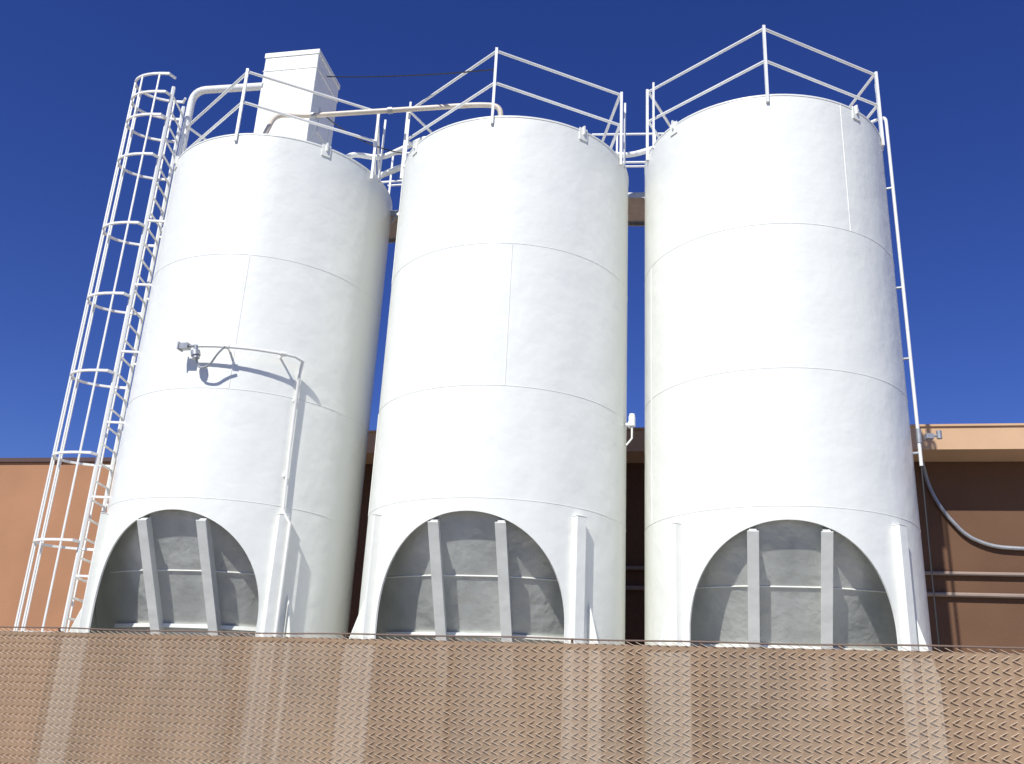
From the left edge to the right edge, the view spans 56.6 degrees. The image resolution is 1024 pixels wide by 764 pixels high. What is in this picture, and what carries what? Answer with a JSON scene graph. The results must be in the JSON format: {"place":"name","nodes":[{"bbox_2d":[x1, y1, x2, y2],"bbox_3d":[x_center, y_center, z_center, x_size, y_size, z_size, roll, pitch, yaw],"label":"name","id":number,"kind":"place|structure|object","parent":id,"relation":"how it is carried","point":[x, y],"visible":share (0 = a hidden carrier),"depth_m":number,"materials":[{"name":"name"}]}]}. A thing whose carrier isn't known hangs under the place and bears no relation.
{"place":"outdoors","nodes":[
{"label":"outdoors","id":0,"kind":"place"},
{"bbox_2d":[0,0,1023,457],"label":"sky","id":1,"kind":"structure","parent":0,"point":[951,72],"materials":[{"name":"blue"}]},
{"label":"ground","id":2,"kind":"structure","parent":0,"visible":0},
{"bbox_2d":[0,462,115,631],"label":"wing wall","id":3,"kind":"structure","parent":2,"relation":"on","point":[22,486],"depth_m":19.08,"materials":[{"name":"paint"}]},
{"bbox_2d":[0,457,111,462],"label":"wing coping","id":4,"kind":"object","parent":3,"relation":"on","point":[36,460],"depth_m":19.64,"materials":[{"name":"brown metal"}]},
{"bbox_2d":[0,626,1023,763],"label":"chain link fence","id":5,"kind":"object","parent":2,"relation":"on","point":[69,697],"visible":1,"depth_m":6.83,"materials":[{"name":"beige metal"}]},
{"bbox_2d":[347,462,1023,652],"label":"wall","id":6,"kind":"structure","parent":2,"relation":"on","point":[983,501],"depth_m":16.60,"materials":[{"name":"brown paint"}]},
{"bbox_2d":[366,426,1023,463],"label":"roof fascia","id":7,"kind":"structure","parent":6,"relation":"attached to","point":[982,444],"depth_m":16.44,"materials":[{"name":"beige paint"}]},
{"bbox_2d":[369,423,1023,432],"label":"drip edge","id":8,"kind":"object","parent":7,"relation":"on","point":[911,425],"depth_m":16.45,"materials":[{"name":"beige paint"}]},
{"bbox_2d":[625,566,1023,598],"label":"wall pipes","id":9,"kind":"object","parent":6,"relation":"attached to","point":[975,595],"depth_m":16.20,"materials":[{"name":"metal"}]},
{"bbox_2d":[922,462,1023,550],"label":"conduit loop","id":10,"kind":"object","parent":6,"relation":"attached to","point":[949,517],"visible":0.99,"depth_m":16.56,"materials":[{"name":"metal"}]},
{"label":"concrete pavement","id":11,"kind":"structure","parent":0,"visible":0},
{"bbox_2d":[69,68,391,637],"bbox_3d":[-4.114,0.940,14.850,3.843,11.218,3.843,3,-20,0],"label":"storage silo","id":12,"kind":"object","parent":11,"relation":"on","point":[274,242],"visible":0.85,"depth_m":13.58,"materials":[{"name":"white paint"}]},
{"bbox_2d":[13,72,185,631],"bbox_3d":[-6.303,0.264,14.549,1.143,11.502,0.885,3,-20,0],"label":"caged ladder","id":13,"kind":"object","parent":12,"relation":"attached to","point":[123,339],"visible":0.81,"depth_m":14.78,"materials":[{"name":"white metal"}]},
{"bbox_2d":[176,341,304,636],"bbox_3d":[-3.894,2.314,12.380,1.861,5.948,0.380,7,-20,-12],"label":"flood light","id":14,"kind":"object","parent":12,"relation":"attached to","point":[195,351],"visible":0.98,"depth_m":13.18,"materials":[{"name":"white paint"}]},
{"bbox_2d":[254,49,339,145],"bbox_3d":[-3.836,-4.490,16.809,1.035,2.502,1.030,-1,-20,11],"label":"dust collector","id":15,"kind":"object","parent":12,"relation":"on","point":[310,69],"visible":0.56,"depth_m":16.56,"materials":[{"name":"white paint"}]},
{"bbox_2d":[116,82,263,460],"bbox_3d":[-5.373,0.134,15.018,1.621,11.702,0.177,-4,-21,18],"label":"pipe","id":16,"kind":"object","parent":15,"relation":"attached to","point":[196,94],"visible":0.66,"depth_m":16.97,"materials":[{"name":"white metal"}]},
{"bbox_2d":[317,107,327,143],"bbox_3d":[-3.335,-4.511,16.716,0.016,0.500,0.360,-1,-20,11],"label":"access door","id":17,"kind":"structure","parent":15,"relation":"in","point":[321,131],"depth_m":16.70,"materials":[{"name":"white paint"}]},
{"bbox_2d":[326,69,493,153],"bbox_3d":[-1.698,-4.784,15.605,3.988,2.125,0.396,-12,-25,35],"label":"overhead cable","id":18,"kind":"object","parent":15,"relation":"attached to","point":[400,76],"visible":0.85,"depth_m":15.63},
{"bbox_2d":[263,102,502,133],"bbox_3d":[-2.078,-3.985,15.254,3.930,1.031,0.423,2,-20,3],"label":"pipe","id":19,"kind":"object","parent":12,"relation":"attached to","point":[315,115],"visible":0.86,"depth_m":15.37,"materials":[{"name":"white metal"}]},
{"bbox_2d":[346,136,425,159],"bbox_3d":[-1.849,-3.662,15.688,1.949,0.804,0.415,3,-20,0],"label":"pipe","id":20,"kind":"object","parent":12,"relation":"attached to","point":[370,156],"visible":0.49,"depth_m":15.79,"materials":[{"name":"white metal"}]},
{"bbox_2d":[349,47,628,644],"bbox_3d":[-0.153,0.874,14.032,3.843,11.163,3.843,3,-20,0],"label":"storage silo","id":21,"kind":"object","parent":11,"relation":"on","point":[497,504],"visible":0.9,"depth_m":12.70,"materials":[{"name":"white paint"}]},
{"bbox_2d":[376,164,400,178],"bbox_3d":[-1.864,-3.366,15.752,1.552,0.504,0.384,0,-20,8],"label":"pipe","id":22,"kind":"object","parent":21,"relation":"attached to","point":[390,171],"visible":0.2,"depth_m":15.82,"materials":[{"name":"white metal"}]},
{"bbox_2d":[381,152,408,242],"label":"walkway platform","id":23,"kind":"structure","parent":21,"relation":"attached to","point":[393,225],"depth_m":16.70,"materials":[{"name":"metal"}]},
{"bbox_2d":[624,413,634,445],"bbox_3d":[1.662,0.682,13.512,0.170,0.469,0.097,-3,-21,17],"label":"level sensor","id":24,"kind":"object","parent":21,"relation":"attached to","point":[630,423],"visible":1,"depth_m":13.50,"materials":[{"name":"white paint"}]},
{"bbox_2d":[616,146,651,157],"bbox_3d":[1.968,-3.560,15.437,2.002,0.806,0.249,3,-20,0],"label":"pipe","id":25,"kind":"object","parent":21,"relation":"attached to","point":[636,153],"visible":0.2,"depth_m":15.54,"materials":[{"name":"white metal"}]},
{"bbox_2d":[644,25,931,650],"bbox_3d":[3.758,0.789,13.678,3.843,11.455,3.843,3,-20,0],"label":"storage silo","id":26,"kind":"object","parent":11,"relation":"on","point":[781,503],"visible":0.96,"depth_m":12.38,"materials":[{"name":"white paint"}]},
{"bbox_2d":[592,133,662,225],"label":"walkway platform","id":27,"kind":"structure","parent":26,"relation":"attached to","point":[636,208],"depth_m":16.18,"materials":[{"name":"metal"}]},
{"bbox_2d":[871,116,941,651],"bbox_3d":[5.548,0.537,12.992,0.585,9.876,0.113,-1,-20,11],"label":"vent pipe","id":28,"kind":"object","parent":26,"relation":"attached to","point":[931,436],"visible":0.79,"depth_m":13.29,"materials":[{"name":"white metal"}]}
]}

